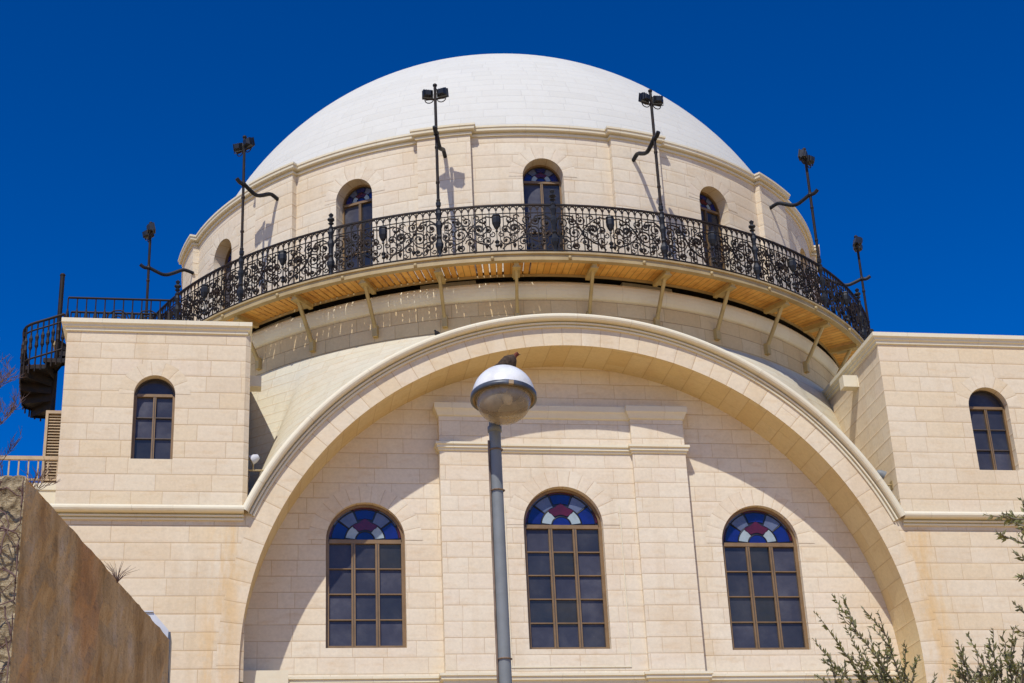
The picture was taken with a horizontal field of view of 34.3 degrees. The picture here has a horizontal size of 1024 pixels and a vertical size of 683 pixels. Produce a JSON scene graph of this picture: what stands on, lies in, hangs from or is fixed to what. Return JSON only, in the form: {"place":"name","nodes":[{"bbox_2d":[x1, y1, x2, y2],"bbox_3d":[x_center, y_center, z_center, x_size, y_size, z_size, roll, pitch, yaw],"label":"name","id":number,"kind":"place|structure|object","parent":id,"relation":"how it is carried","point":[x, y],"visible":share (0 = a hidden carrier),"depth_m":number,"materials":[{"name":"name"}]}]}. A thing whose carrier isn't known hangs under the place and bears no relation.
{"place":"outdoors","nodes":[
{"label":"outdoors","id":0,"kind":"place"},
{"bbox_2d":[0,475,168,682],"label":"retaining wall","id":1,"kind":"structure","parent":0,"point":[80,615],"depth_m":11.54,"materials":[{"name":"stone"}]},
{"bbox_2d":[0,479,24,682],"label":"dry creeper","id":2,"kind":"object","parent":1,"relation":"attached to","point":[17,546],"visible":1,"depth_m":10.53,"materials":[{"name":"brown plant"}]},
{"bbox_2d":[104,561,139,582],"bbox_3d":[-3.119,1.825,13.089,0.310,0.167,0.299,-10,-25,16],"label":"dry weed","id":3,"kind":"object","parent":1,"relation":"on","point":[114,573],"visible":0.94,"depth_m":13.07,"materials":[{"name":"plant"}]},
{"bbox_2d":[144,611,171,682],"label":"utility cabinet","id":4,"kind":"object","parent":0,"point":[158,622],"visible":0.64,"depth_m":15.03,"materials":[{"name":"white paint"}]},
{"bbox_2d":[0,0,1023,482],"label":"sky","id":5,"kind":"structure","parent":0,"point":[118,117],"materials":[{"name":"blue"}]},
{"label":"plaza ground","id":6,"kind":"structure","parent":0,"visible":0},
{"bbox_2d":[0,353,60,490],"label":"bare tree","id":7,"kind":"object","parent":6,"relation":"on","point":[13,406],"visible":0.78,"depth_m":21.95,"materials":[{"name":"brown plant"}]},
{"bbox_2d":[31,483,55,503],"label":"terrace wing","id":8,"kind":"structure","parent":6,"relation":"on","point":[47,493],"depth_m":35.03,"materials":[{"name":"beige stone"}]},
{"bbox_2d":[0,455,57,480],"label":"terrace railing","id":9,"kind":"object","parent":8,"relation":"on","point":[33,458],"visible":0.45,"depth_m":35.28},
{"bbox_2d":[19,273,65,421],"bbox_3d":[-10.590,0.124,38.547,1.496,3.830,1.529,1,-25,-9],"label":"spiral stair","id":10,"kind":"object","parent":8,"relation":"on","point":[38,385],"visible":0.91,"depth_m":37.94,"materials":[{"name":"metal"}]},
{"bbox_2d":[40,410,61,482],"bbox_3d":[-9.968,2.556,36.532,0.640,1.950,0.700,1,-25,-9],"label":"louvered screen","id":11,"kind":"object","parent":8,"relation":"on","point":[52,433],"visible":0.4,"depth_m":36.45,"materials":[{"name":"beige wood"}]},
{"bbox_2d":[470,365,536,682],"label":"street lamp","id":12,"kind":"object","parent":6,"relation":"on","point":[499,391],"visible":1,"depth_m":11.78,"materials":[{"name":"grey metal"}]},
{"bbox_2d":[494,352,519,366],"bbox_3d":[-0.032,0.145,12.072,0.163,0.140,0.128,12,-28,-30],"label":"bird","id":13,"kind":"object","parent":12,"relation":"on","point":[511,360],"visible":0.59,"depth_m":12.03},
{"bbox_2d":[50,54,1023,682],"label":"domed building","id":14,"kind":"structure","parent":6,"relation":"on","point":[716,426],"depth_m":35.51,"materials":[{"name":"stone"}]},
{"bbox_2d":[53,297,179,349],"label":"metal walkway","id":15,"kind":"structure","parent":14,"relation":"attached to","point":[122,313],"depth_m":39.70,"materials":[{"name":"black metal"}]},
{"bbox_2d":[131,379,174,458],"bbox_3d":[-7.239,1.581,33.536,0.820,1.840,0.092,1,-25,-9],"label":"arched window","id":16,"kind":"structure","parent":14,"relation":"in","point":[154,399],"depth_m":33.53,"materials":[{"name":"glass"}]},
{"bbox_2d":[139,222,193,318],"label":"floodlight pole","id":17,"kind":"object","parent":14,"relation":"on","point":[149,233],"visible":0.94,"depth_m":42.16,"materials":[{"name":"metal"}]},
{"bbox_2d":[223,247,231,308],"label":"balcony door","id":18,"kind":"structure","parent":14,"relation":"in","point":[228,259],"depth_m":41.63,"materials":[{"name":"brown metal"}]},
{"bbox_2d":[247,454,263,494],"bbox_3d":[-5.223,2.718,33.458,0.430,0.938,0.205,1,-25,-9],"label":"spotlight","id":19,"kind":"object","parent":14,"relation":"attached to","point":[254,458],"visible":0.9,"depth_m":33.54,"materials":[{"name":"beige paint"}]},
{"bbox_2d":[233,135,278,249],"bbox_3d":[-6.016,-3.357,39.182,0.618,3.110,1.422,-19,-29,32],"label":"floodlight pole","id":20,"kind":"object","parent":14,"relation":"on","point":[245,145],"visible":1,"depth_m":39.14,"materials":[{"name":"metal"}]},
{"bbox_2d":[343,185,372,271],"bbox_3d":[-3.515,-2.258,38.574,0.950,3.130,0.092,-12,-26,20],"label":"balcony door","id":21,"kind":"structure","parent":14,"relation":"in","point":[357,204],"depth_m":38.94,"materials":[{"name":"glass"}]},
{"bbox_2d":[326,504,405,647],"bbox_3d":[-3.003,4.803,33.976,1.630,3.065,0.092,1,-25,-9],"label":"arched window","id":22,"kind":"structure","parent":14,"relation":"in","point":[366,594],"depth_m":33.94,"materials":[{"name":"glass"}]},
{"bbox_2d":[422,83,448,201],"bbox_3d":[-1.629,-4.286,37.592,0.618,3.110,1.422,-6,-24,6],"label":"floodlight pole","id":23,"kind":"object","parent":14,"relation":"on","point":[437,95],"visible":1,"depth_m":37.55,"materials":[{"name":"metal"}]},
{"bbox_2d":[523,165,564,270],"bbox_3d":[0.726,-2.680,38.090,0.950,3.130,0.092,1,-25,-7],"label":"balcony door","id":24,"kind":"structure","parent":14,"relation":"in","point":[538,180],"depth_m":38.43,"materials":[{"name":"glass"}]},
{"bbox_2d":[524,489,609,648],"bbox_3d":[1.090,4.735,34.584,1.700,3.490,0.092,1,-25,-9],"label":"arched window","id":25,"kind":"structure","parent":14,"relation":"in","point":[567,599],"depth_m":34.55,"materials":[{"name":"glass"}]},
{"bbox_2d":[632,89,662,204],"bbox_3d":[3.092,-4.251,38.172,0.618,3.110,1.422,7,-26,-20],"label":"floodlight pole","id":26,"kind":"object","parent":14,"relation":"on","point":[644,98],"visible":1,"depth_m":38.11,"materials":[{"name":"metal"}]},
{"bbox_2d":[699,192,724,268],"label":"balcony door","id":27,"kind":"structure","parent":14,"relation":"in","point":[709,209],"depth_m":40.09,"materials":[{"name":"glass"}]},
{"bbox_2d":[722,507,808,649],"bbox_3d":[5.322,5.042,35.311,1.700,3.160,0.092,1,-25,-9],"label":"arched window","id":28,"kind":"structure","parent":14,"relation":"in","point":[764,586],"depth_m":35.28,"materials":[{"name":"glass"}]},
{"bbox_2d":[769,148,819,257],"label":"floodlight pole","id":29,"kind":"object","parent":14,"relation":"on","point":[805,158],"visible":1,"depth_m":40.77,"materials":[{"name":"metal"}]},
{"bbox_2d":[826,235,870,323],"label":"floodlight pole","id":30,"kind":"object","parent":14,"relation":"on","point":[857,244],"visible":0.86,"depth_m":44.44,"materials":[{"name":"metal"}]},
{"bbox_2d":[877,470,892,489],"bbox_3d":[7.973,3.195,35.528,0.440,0.938,0.205,1,-25,-9],"label":"spotlight","id":31,"kind":"object","parent":14,"relation":"attached to","point":[882,473],"visible":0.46,"depth_m":35.61,"materials":[{"name":"beige paint"}]},
{"bbox_2d":[969,390,1015,469],"bbox_3d":[10.462,1.967,36.430,0.920,1.970,0.092,1,-25,-9],"label":"arched window","id":32,"kind":"structure","parent":14,"relation":"in","point":[987,411],"depth_m":36.44,"materials":[{"name":"glass"}]},
{"bbox_2d":[812,593,937,682],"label":"olive tree","id":33,"kind":"object","parent":6,"relation":"on","point":[864,678],"visible":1,"depth_m":12.86,"materials":[{"name":"green plant"}]},
{"bbox_2d":[905,497,1023,682],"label":"olive tree","id":34,"kind":"object","parent":6,"relation":"on","point":[1013,667],"visible":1,"depth_m":10.61,"materials":[{"name":"green plant"}]}
]}

